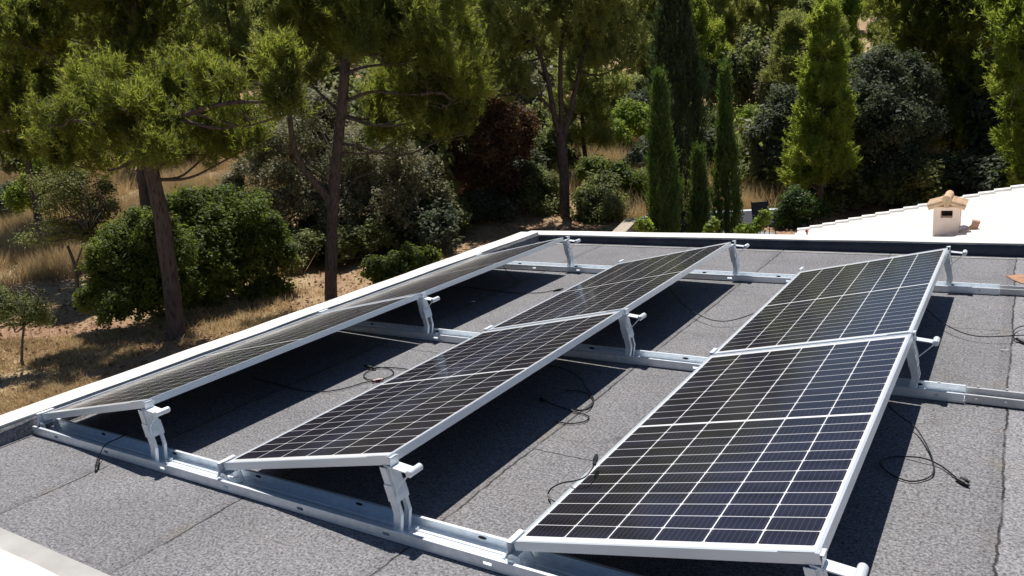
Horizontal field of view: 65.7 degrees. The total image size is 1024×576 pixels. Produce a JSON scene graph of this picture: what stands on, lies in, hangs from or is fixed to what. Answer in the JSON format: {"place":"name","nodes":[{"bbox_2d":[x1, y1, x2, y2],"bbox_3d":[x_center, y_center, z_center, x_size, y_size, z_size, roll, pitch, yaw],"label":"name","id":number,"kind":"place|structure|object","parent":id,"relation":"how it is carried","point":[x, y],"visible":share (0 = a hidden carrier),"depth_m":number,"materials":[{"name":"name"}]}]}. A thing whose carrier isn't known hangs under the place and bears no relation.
{"place":"outdoors","nodes":[
{"label":"outdoors","id":0,"kind":"place"},
{"bbox_2d":[0,2,974,406],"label":"ground","id":1,"kind":"structure","parent":0,"point":[476,236],"depth_m":22.88,"materials":[{"name":"soil"}]},
{"bbox_2d":[0,178,26,219],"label":"garden bush","id":2,"kind":"object","parent":1,"relation":"on","point":[3,187],"visible":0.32,"depth_m":32.26,"materials":[{"name":"green plant"}]},
{"bbox_2d":[0,282,60,365],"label":"olive sapling","id":3,"kind":"object","parent":1,"relation":"on","point":[32,311],"visible":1,"depth_m":15.71,"materials":[{"name":"green plant"}]},
{"bbox_2d":[0,156,65,218],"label":"garden bush","id":4,"kind":"object","parent":1,"relation":"on","point":[16,196],"visible":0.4,"depth_m":30.10,"materials":[{"name":"green plant"}]},
{"bbox_2d":[0,151,77,176],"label":"wild shrub","id":5,"kind":"object","parent":1,"relation":"on","point":[7,167],"visible":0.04,"depth_m":40.17,"materials":[{"name":"green plant"}]},
{"bbox_2d":[0,38,93,229],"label":"pine tree","id":6,"kind":"object","parent":1,"relation":"on","point":[39,78],"visible":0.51,"depth_m":28.50,"materials":[{"name":"green plant"}]},
{"bbox_2d":[8,160,121,309],"bbox_3d":[-11.727,-1.326,21.143,1.706,4.140,2.914,17,26,57],"label":"olive sapling","id":7,"kind":"object","parent":1,"relation":"on","point":[82,229],"visible":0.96,"depth_m":20.86,"materials":[{"name":"green plant"}]},
{"bbox_2d":[0,0,231,214],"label":"pine tree","id":8,"kind":"object","parent":1,"relation":"on","point":[132,28],"visible":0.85,"depth_m":23.74,"materials":[{"name":"green plant"}]},
{"bbox_2d":[68,204,215,329],"bbox_3d":[-8.586,-0.434,18.593,3.463,2.979,3.001,4,16,32],"label":"evergreen bush","id":9,"kind":"object","parent":1,"relation":"on","point":[121,269],"visible":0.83,"depth_m":18.11,"materials":[{"name":"green plant"}]},
{"bbox_2d":[113,79,206,174],"bbox_3d":[-18.189,-8.136,40.413,4.464,5.765,5.908,-15,17,-37],"label":"wild shrub","id":10,"kind":"object","parent":1,"relation":"on","point":[171,101],"visible":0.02,"depth_m":39.96,"materials":[{"name":"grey plant"}]},
{"bbox_2d":[16,19,325,340],"bbox_3d":[-6.934,-1.974,17.071,7.174,6.893,3.401,-2,14,11],"label":"pine tree","id":11,"kind":"object","parent":1,"relation":"on","point":[142,125],"visible":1,"depth_m":16.11,"materials":[{"name":"green plant"}]},
{"bbox_2d":[152,27,192,109],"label":"pine tree","id":12,"kind":"object","parent":1,"relation":"on","point":[160,45],"visible":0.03,"depth_m":42.30,"materials":[{"name":"green plant"}]},
{"bbox_2d":[146,181,299,309],"bbox_3d":[-7.596,-0.945,20.493,3.267,3.655,3.583,4,16,32],"label":"evergreen bush","id":13,"kind":"object","parent":1,"relation":"on","point":[249,225],"visible":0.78,"depth_m":20.13,"materials":[{"name":"green plant"}]},
{"bbox_2d":[185,0,267,109],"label":"pine tree","id":14,"kind":"object","parent":1,"relation":"on","point":[213,16],"visible":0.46,"depth_m":47.91,"materials":[{"name":"green plant"}]},
{"bbox_2d":[244,0,276,74],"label":"pine tree","id":15,"kind":"object","parent":1,"relation":"on","point":[262,4],"visible":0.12,"depth_m":49.15,"materials":[{"name":"green plant"}]},
{"bbox_2d":[240,0,333,90],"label":"pine tree","id":16,"kind":"object","parent":1,"relation":"on","point":[314,56],"visible":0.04,"depth_m":44.89,"materials":[{"name":"green plant"}]},
{"bbox_2d":[285,225,325,273],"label":"wild shrub","id":17,"kind":"object","parent":1,"relation":"on","point":[310,241],"visible":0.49,"depth_m":23.41,"materials":[{"name":"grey plant"}]},
{"bbox_2d":[262,77,356,182],"bbox_3d":[-8.068,-6.500,34.196,4.435,5.086,5.051,-7,14,-9],"label":"wild shrub","id":18,"kind":"object","parent":1,"relation":"on","point":[325,117],"visible":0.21,"depth_m":32.49,"materials":[{"name":"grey plant"}]},
{"bbox_2d":[298,212,357,255],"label":"wild shrub","id":19,"kind":"object","parent":1,"relation":"on","point":[304,223],"visible":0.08,"depth_m":24.72,"materials":[{"name":"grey plant"}]},
{"bbox_2d":[216,84,455,254],"bbox_3d":[-5.721,-3.527,25.121,7.866,5.676,4.103,-2,14,9],"label":"wild olive","id":20,"kind":"object","parent":1,"relation":"on","point":[372,176],"visible":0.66,"depth_m":24.44,"materials":[{"name":"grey plant"}]},
{"bbox_2d":[312,72,360,95],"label":"wild shrub","id":21,"kind":"object","parent":1,"relation":"on","point":[330,79],"visible":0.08,"depth_m":44.84,"materials":[{"name":"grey plant"}]},
{"bbox_2d":[326,61,355,78],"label":"wild shrub","id":22,"kind":"object","parent":1,"relation":"on","point":[335,69],"visible":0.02,"depth_m":50.24,"materials":[{"name":"green plant"}]},
{"bbox_2d":[324,198,416,263],"bbox_3d":[-4.223,-1.660,23.915,2.119,1.954,2.981,3,15,29],"label":"wild shrub","id":23,"kind":"object","parent":1,"relation":"on","point":[360,236],"visible":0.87,"depth_m":23.41,"materials":[{"name":"green plant"}]},
{"bbox_2d":[347,70,411,115],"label":"wild shrub","id":24,"kind":"object","parent":1,"relation":"on","point":[355,106],"depth_m":39.56,"materials":[{"name":"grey plant"}]},
{"bbox_2d":[258,0,503,300],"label":"pine tree","id":25,"kind":"object","parent":1,"relation":"on","point":[446,78],"visible":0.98,"depth_m":19.01,"materials":[{"name":"green plant"}]},
{"bbox_2d":[358,56,413,84],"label":"pine tree","id":26,"kind":"object","parent":1,"relation":"on","point":[368,75],"visible":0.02,"depth_m":35.84,"materials":[{"name":"green plant"}]},
{"bbox_2d":[356,240,444,284],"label":"evergreen bush","id":27,"kind":"object","parent":1,"relation":"on","point":[404,259],"visible":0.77,"depth_m":20.84,"materials":[{"name":"green plant"}]},
{"bbox_2d":[344,59,463,210],"bbox_3d":[-3.656,-5.090,27.855,5.335,6.249,3.793,6,17,37],"label":"wild shrub","id":28,"kind":"object","parent":1,"relation":"on","point":[422,142],"visible":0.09,"depth_m":26.50,"materials":[{"name":"green plant"}]},
{"bbox_2d":[391,184,463,251],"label":"wild shrub","id":29,"kind":"object","parent":1,"relation":"on","point":[437,226],"visible":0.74,"depth_m":23.62,"materials":[{"name":"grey plant"}]},
{"bbox_2d":[422,186,483,234],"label":"wild shrub","id":30,"kind":"object","parent":1,"relation":"on","point":[463,207],"visible":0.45,"depth_m":25.57,"materials":[{"name":"green plant"}]},
{"bbox_2d":[0,103,944,414],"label":"dry grass","id":31,"kind":"structure","parent":1,"relation":"on","point":[42,267],"depth_m":21.28,"materials":[{"name":"beige plant"}]},
{"bbox_2d":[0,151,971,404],"bbox_3d":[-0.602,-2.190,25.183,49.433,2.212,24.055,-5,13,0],"label":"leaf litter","id":32,"kind":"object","parent":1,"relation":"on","point":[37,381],"visible":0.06,"depth_m":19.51,"materials":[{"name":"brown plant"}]},
{"bbox_2d":[431,94,543,195],"bbox_3d":[-0.868,-4.719,27.711,3.751,4.578,3.609,4,16,32],"label":"dark tree","id":33,"kind":"object","parent":1,"relation":"on","point":[495,129],"visible":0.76,"depth_m":27.20,"materials":[{"name":"brown plant"}]},
{"bbox_2d":[459,187,517,222],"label":"wild shrub","id":34,"kind":"object","parent":1,"relation":"on","point":[487,203],"visible":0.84,"depth_m":26.69,"materials":[{"name":"green plant"}]},
{"bbox_2d":[0,231,1023,575],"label":"flat roofed house","id":35,"kind":"structure","parent":1,"relation":"on","point":[504,463],"depth_m":3.83,"materials":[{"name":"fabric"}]},
{"bbox_2d":[250,377,383,391],"bbox_3d":[-1.253,0.589,4.854,0.931,0.021,0.221,-1,14,15],"label":"cable","id":36,"kind":"object","parent":35,"relation":"on","point":[378,380],"visible":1,"depth_m":4.81,"materials":[{"name":"black rubber"}]},
{"bbox_2d":[363,365,407,380],"bbox_3d":[-0.824,0.525,4.957,0.384,0.023,0.242,4,16,32],"label":"cable","id":37,"kind":"object","parent":35,"relation":"on","point":[370,367],"visible":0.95,"depth_m":5.04,"materials":[{"name":"black rubber"}]},
{"bbox_2d":[32,400,868,575],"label":"mounting rail","id":38,"kind":"object","parent":35,"relation":"on","point":[408,527],"visible":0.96,"depth_m":3.21,"materials":[{"name":"metal"}]},
{"bbox_2d":[42,294,418,419],"bbox_3d":[-1.637,0.388,4.987,1.038,0.038,2.113,-11,8,35],"label":"solar panel","id":39,"kind":"object","parent":38,"relation":"on","point":[165,384],"visible":1,"depth_m":4.65,"materials":[{"name":"glass"}]},
{"bbox_2d":[223,310,621,469],"bbox_3d":[-0.325,0.479,4.160,1.038,0.038,2.113,-11,8,35],"label":"solar panel","id":40,"kind":"object","parent":38,"relation":"on","point":[404,413],"visible":1,"depth_m":3.82,"materials":[{"name":"glass"}]},
{"bbox_2d":[513,334,912,564],"bbox_3d":[0.987,0.569,3.332,1.038,0.038,2.113,-11,8,35],"label":"solar panel","id":41,"kind":"object","parent":38,"relation":"on","point":[754,456],"visible":1,"depth_m":2.95,"materials":[{"name":"glass"}]},
{"bbox_2d":[539,365,593,410],"bbox_3d":[0.308,0.548,4.426,0.299,0.052,0.629,-3,14,7],"label":"cable","id":42,"kind":"object","parent":35,"relation":"on","point":[542,399],"visible":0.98,"depth_m":4.31,"materials":[{"name":"black rubber"}]},
{"bbox_2d":[547,454,598,501],"bbox_3d":[0.247,0.781,3.170,0.218,0.179,0.161,-4,13,2],"label":"cable","id":43,"kind":"object","parent":35,"relation":"on","point":[595,459],"visible":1,"depth_m":3.17,"materials":[{"name":"black rubber"}]},
{"bbox_2d":[554,390,593,423],"bbox_3d":[0.339,0.619,4.184,0.175,0.016,0.459,-2,14,12],"label":"cable","id":44,"kind":"object","parent":35,"relation":"on","point":[578,410],"visible":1,"depth_m":4.10,"materials":[{"name":"black rubber"}]},
{"bbox_2d":[319,292,1023,408],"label":"mounting rail","id":45,"kind":"object","parent":35,"relation":"on","point":[914,386],"visible":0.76,"depth_m":4.74,"materials":[{"name":"metal"}]},
{"bbox_2d":[321,237,563,312],"bbox_3d":[-0.506,-0.121,6.725,1.038,0.038,2.113,-11,8,35],"label":"solar panel","id":46,"kind":"object","parent":45,"relation":"on","point":[440,279],"visible":0.9,"depth_m":6.50,"materials":[{"name":"glass"}]},
{"bbox_2d":[486,242,731,330],"bbox_3d":[0.806,-0.030,5.897,1.038,0.038,2.113,-11,8,35],"label":"solar panel","id":47,"kind":"object","parent":45,"relation":"on","point":[630,285],"visible":0.87,"depth_m":5.68,"materials":[{"name":"glass"}]},
{"bbox_2d":[712,248,948,354],"bbox_3d":[2.118,0.060,5.070,1.038,0.038,2.113,-11,8,35],"label":"solar panel","id":48,"kind":"object","parent":45,"relation":"on","point":[887,296],"visible":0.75,"depth_m":4.83,"materials":[{"name":"glass"}]},
{"bbox_2d":[476,236,1023,295],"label":"mounting rail","id":49,"kind":"object","parent":35,"relation":"on","point":[949,286],"visible":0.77,"depth_m":6.53,"materials":[{"name":"metal"}]},
{"bbox_2d":[881,404,969,486],"bbox_3d":[1.672,0.663,3.414,0.272,0.082,0.692,-4,13,4],"label":"cable","id":50,"kind":"object","parent":35,"relation":"on","point":[963,481],"visible":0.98,"depth_m":3.24,"materials":[{"name":"black rubber"}]},
{"bbox_2d":[481,148,550,203],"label":"wild shrub","id":51,"kind":"object","parent":1,"relation":"on","point":[538,158],"visible":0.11,"depth_m":29.02,"materials":[{"name":"green plant"}]},
{"bbox_2d":[495,51,569,123],"bbox_3d":[0.499,-9.518,40.179,4.124,5.440,5.800,2,15,26],"label":"wild shrub","id":52,"kind":"object","parent":1,"relation":"on","point":[538,71],"visible":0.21,"depth_m":39.52,"materials":[{"name":"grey plant"}]},
{"bbox_2d":[521,14,557,67],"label":"pine tree","id":53,"kind":"object","parent":1,"relation":"on","point":[547,57],"visible":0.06,"depth_m":49.01,"materials":[{"name":"green plant"}]},
{"bbox_2d":[513,160,573,217],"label":"garden bush","id":54,"kind":"object","parent":1,"relation":"on","point":[540,191],"visible":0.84,"depth_m":27.64,"materials":[{"name":"green plant"}]},
{"bbox_2d":[514,96,586,148],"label":"wild shrub","id":55,"kind":"object","parent":1,"relation":"on","point":[539,111],"visible":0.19,"depth_m":35.87,"materials":[{"name":"green plant"}]},
{"bbox_2d":[448,0,654,217],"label":"pine tree","id":56,"kind":"object","parent":1,"relation":"on","point":[518,27],"visible":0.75,"depth_m":25.22,"materials":[{"name":"green plant"}]},
{"bbox_2d":[530,126,582,175],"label":"wild shrub","id":57,"kind":"object","parent":1,"relation":"on","point":[547,144],"visible":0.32,"depth_m":31.75,"materials":[{"name":"green plant"}]},
{"bbox_2d":[543,23,636,159],"bbox_3d":[3.129,-7.794,31.927,3.882,7.867,3.811,-3,14,8],"label":"pine tree","id":58,"kind":"object","parent":1,"relation":"on","point":[592,95],"visible":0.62,"depth_m":31.68,"materials":[{"name":"green plant"}]},
{"bbox_2d":[560,166,629,224],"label":"garden bush","id":59,"kind":"object","parent":1,"relation":"on","point":[602,187],"visible":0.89,"depth_m":26.55,"materials":[{"name":"green plant"}]},
{"bbox_2d":[569,97,650,156],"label":"garden bush","id":60,"kind":"object","parent":1,"relation":"on","point":[635,116],"visible":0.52,"depth_m":37.11,"materials":[{"name":"green plant"}]},
{"bbox_2d":[572,153,648,212],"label":"garden bush","id":61,"kind":"object","parent":1,"relation":"on","point":[631,180],"visible":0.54,"depth_m":27.92,"materials":[{"name":"green plant"}]},
{"bbox_2d":[612,218,638,231],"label":"garden wall","id":62,"kind":"structure","parent":1,"relation":"on","point":[626,225],"depth_m":21.54,"materials":[{"name":"beige stone"}]},
{"bbox_2d":[604,70,650,111],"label":"wild shrub","id":63,"kind":"object","parent":1,"relation":"on","point":[637,85],"visible":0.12,"depth_m":43.24,"materials":[{"name":"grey plant"}]},
{"bbox_2d":[617,25,671,77],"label":"wild shrub","id":64,"kind":"object","parent":1,"relation":"on","point":[641,67],"visible":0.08,"depth_m":49.55,"materials":[{"name":"green plant"}]},
{"bbox_2d":[633,216,656,231],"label":"bush","id":65,"kind":"object","parent":1,"relation":"on","point":[643,225],"visible":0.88,"depth_m":16.12,"materials":[{"name":"green plant"}]},
{"bbox_2d":[626,0,677,51],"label":"pine tree","id":66,"kind":"object","parent":1,"relation":"on","point":[650,4],"visible":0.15,"depth_m":49.84,"materials":[{"name":"green plant"}]},
{"bbox_2d":[621,85,685,132],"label":"wild shrub","id":67,"kind":"object","parent":1,"relation":"on","point":[641,96],"visible":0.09,"depth_m":40.22,"materials":[{"name":"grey plant"}]},
{"bbox_2d":[642,63,688,232],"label":"cypress tree","id":68,"kind":"object","parent":1,"relation":"on","point":[659,159],"visible":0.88,"depth_m":18.22,"materials":[{"name":"green plant"}]},
{"bbox_2d":[620,127,715,170],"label":"wild shrub","id":69,"kind":"object","parent":1,"relation":"on","point":[642,146],"visible":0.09,"depth_m":32.42,"materials":[{"name":"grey plant"}]},
{"bbox_2d":[639,0,715,232],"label":"cypress tree","id":70,"kind":"object","parent":1,"relation":"on","point":[682,37],"visible":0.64,"depth_m":20.98,"materials":[{"name":"green plant"}]},
{"bbox_2d":[665,50,733,111],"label":"wild shrub","id":71,"kind":"object","parent":1,"relation":"on","point":[711,94],"visible":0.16,"depth_m":42.74,"materials":[{"name":"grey plant"}]},
{"bbox_2d":[668,0,735,95],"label":"pine tree","id":72,"kind":"object","parent":1,"relation":"on","point":[705,29],"visible":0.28,"depth_m":42.76,"materials":[{"name":"green plant"}]},
{"bbox_2d":[702,216,720,232],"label":"climbing plant","id":73,"kind":"object","parent":1,"relation":"on","point":[711,225],"visible":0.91,"depth_m":16.16,"materials":[{"name":"green plant"}]},
{"bbox_2d":[699,123,727,166],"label":"wild shrub","id":74,"kind":"object","parent":1,"relation":"on","point":[710,135],"visible":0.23,"depth_m":32.55,"materials":[{"name":"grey plant"}]},
{"bbox_2d":[708,57,744,232],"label":"cypress tree","id":75,"kind":"object","parent":1,"relation":"on","point":[726,161],"visible":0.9,"depth_m":19.74,"materials":[{"name":"green plant"}]},
{"bbox_2d":[702,0,769,57],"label":"pine tree","id":76,"kind":"object","parent":1,"relation":"on","point":[731,17],"visible":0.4,"depth_m":49.20,"materials":[{"name":"green plant"}]},
{"bbox_2d":[712,18,774,113],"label":"wild shrub","id":77,"kind":"object","parent":1,"relation":"on","point":[748,47],"visible":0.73,"depth_m":42.49,"materials":[{"name":"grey plant"}]},
{"bbox_2d":[732,102,765,137],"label":"garden bush","id":78,"kind":"object","parent":1,"relation":"on","point":[747,111],"visible":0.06,"depth_m":35.49,"materials":[{"name":"green plant"}]},
{"bbox_2d":[733,206,772,233],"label":"climbing plant","id":79,"kind":"object","parent":1,"relation":"on","point":[760,221],"visible":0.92,"depth_m":15.67,"materials":[{"name":"green plant"}]},
{"bbox_2d":[709,208,810,225],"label":"garden wall","id":80,"kind":"structure","parent":1,"relation":"on","point":[747,217],"depth_m":25.01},
{"bbox_2d":[736,0,801,49],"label":"pine tree","id":81,"kind":"object","parent":1,"relation":"on","point":[765,23],"visible":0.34,"depth_m":49.00,"materials":[{"name":"green plant"}]},
{"bbox_2d":[746,41,803,111],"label":"wild shrub","id":82,"kind":"object","parent":1,"relation":"on","point":[758,97],"visible":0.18,"depth_m":41.82,"materials":[{"name":"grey plant"}]},
{"bbox_2d":[740,82,816,201],"bbox_3d":[9.637,-4.680,28.050,2.621,5.216,3.000,4,16,32],"label":"evergreen oak","id":83,"kind":"object","parent":1,"relation":"on","point":[779,110],"visible":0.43,"depth_m":27.41,"materials":[{"name":"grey plant"}]},
{"bbox_2d":[755,6,837,102],"bbox_3d":[14.399,-10.898,40.229,3.964,6.705,2.795,4,16,33],"label":"pine tree","id":84,"kind":"object","parent":1,"relation":"on","point":[791,30],"visible":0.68,"depth_m":39.84,"materials":[{"name":"green plant"}]},
{"bbox_2d":[732,104,862,198],"bbox_3d":[10.160,-4.785,28.938,4.800,3.985,6.352,-2,14,10],"label":"wild shrub","id":85,"kind":"object","parent":1,"relation":"on","point":[746,166],"visible":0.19,"depth_m":27.61,"materials":[{"name":"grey plant"}]},
{"bbox_2d":[769,184,833,229],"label":"round bush","id":86,"kind":"object","parent":1,"relation":"on","point":[795,209],"visible":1,"depth_m":24.09,"materials":[{"name":"green plant"}]},
{"bbox_2d":[775,0,862,218],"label":"young pine","id":87,"kind":"object","parent":1,"relation":"on","point":[820,136],"visible":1,"depth_m":24.52,"materials":[{"name":"green plant"}]},
{"bbox_2d":[786,0,859,55],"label":"wild shrub","id":88,"kind":"object","parent":1,"relation":"on","point":[806,4],"visible":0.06,"depth_m":48.89,"materials":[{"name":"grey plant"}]},
{"bbox_2d":[821,15,858,107],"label":"pine tree","id":89,"kind":"object","parent":1,"relation":"on","point":[845,27],"visible":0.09,"depth_m":36.05,"materials":[{"name":"green plant"}]},
{"bbox_2d":[815,164,876,213],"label":"wild shrub","id":90,"kind":"object","parent":1,"relation":"on","point":[853,194],"visible":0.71,"depth_m":26.48,"materials":[{"name":"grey plant"}]},
{"bbox_2d":[812,0,887,60],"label":"pine tree","id":91,"kind":"object","parent":1,"relation":"on","point":[850,8],"visible":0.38,"depth_m":44.48,"materials":[{"name":"green plant"}]},
{"bbox_2d":[823,40,954,206],"bbox_3d":[12.653,-5.086,27.028,4.193,6.445,4.305,4,16,32],"label":"holm oak","id":92,"kind":"object","parent":1,"relation":"on","point":[897,120],"visible":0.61,"depth_m":25.99,"materials":[{"name":"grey plant"}]},
{"bbox_2d":[867,0,927,56],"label":"pine tree","id":93,"kind":"object","parent":1,"relation":"on","point":[877,28],"visible":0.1,"depth_m":42.16,"materials":[{"name":"green plant"}]},
{"bbox_2d":[861,151,951,208],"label":"wild shrub","id":94,"kind":"object","parent":1,"relation":"on","point":[890,188],"visible":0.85,"depth_m":25.70,"materials":[{"name":"green plant"}]},
{"bbox_2d":[795,184,1023,237],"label":"tiled roof house","id":95,"kind":"structure","parent":1,"relation":"on","point":[998,213],"depth_m":12.47,"materials":[{"name":"paint"}]},
{"bbox_2d":[862,0,1017,155],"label":"pine tree","id":96,"kind":"object","parent":1,"relation":"on","point":[952,33],"visible":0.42,"depth_m":28.30,"materials":[{"name":"green plant"}]},
{"bbox_2d":[926,147,983,196],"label":"wild shrub","id":97,"kind":"object","parent":1,"relation":"on","point":[955,168],"visible":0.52,"depth_m":26.40,"materials":[{"name":"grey plant"}]},
{"bbox_2d":[951,137,1006,165],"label":"wild shrub","id":98,"kind":"object","parent":1,"relation":"on","point":[987,152],"visible":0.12,"depth_m":27.69,"materials":[{"name":"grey plant"}]},
{"bbox_2d":[959,151,1008,195],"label":"wild shrub","id":99,"kind":"object","parent":1,"relation":"on","point":[976,172],"visible":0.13,"depth_m":25.61,"materials":[{"name":"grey plant"}]},
{"bbox_2d":[946,70,1022,154],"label":"wild shrub","id":100,"kind":"object","parent":1,"relation":"on","point":[982,105],"visible":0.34,"depth_m":28.04,"materials":[{"name":"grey plant"}]},
{"bbox_2d":[968,0,1023,188],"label":"pine tree","id":101,"kind":"object","parent":1,"relation":"on","point":[1008,22],"visible":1,"depth_m":23.33,"materials":[{"name":"green plant"}]},
{"bbox_2d":[969,159,1023,193],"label":"wild shrub","id":102,"kind":"object","parent":1,"relation":"on","point":[992,186],"visible":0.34,"depth_m":24.99,"materials":[{"name":"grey plant"}]},
{"bbox_2d":[714,226,809,233],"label":"terrace","id":103,"kind":"structure","parent":0,"point":[766,232],"depth_m":24.16,"materials":[{"name":"beige stone"}]},
{"bbox_2d":[683,137,715,232],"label":"cypress tree","id":104,"kind":"object","parent":103,"relation":"on","point":[699,205],"visible":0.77,"depth_m":19.44,"materials":[{"name":"green plant"}]},
{"bbox_2d":[751,200,775,233],"bbox_3d":[7.470,-2.055,23.586,0.541,1.027,0.733,-5,13,0],"label":"garden chair","id":105,"kind":"object","parent":103,"relation":"on","point":[756,207],"visible":0.56,"depth_m":23.77,"materials":[{"name":"fabric"}]},
{"bbox_2d":[1006,274,1023,283],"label":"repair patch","id":106,"kind":"object","parent":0,"point":[1018,278],"visible":1,"depth_m":5.93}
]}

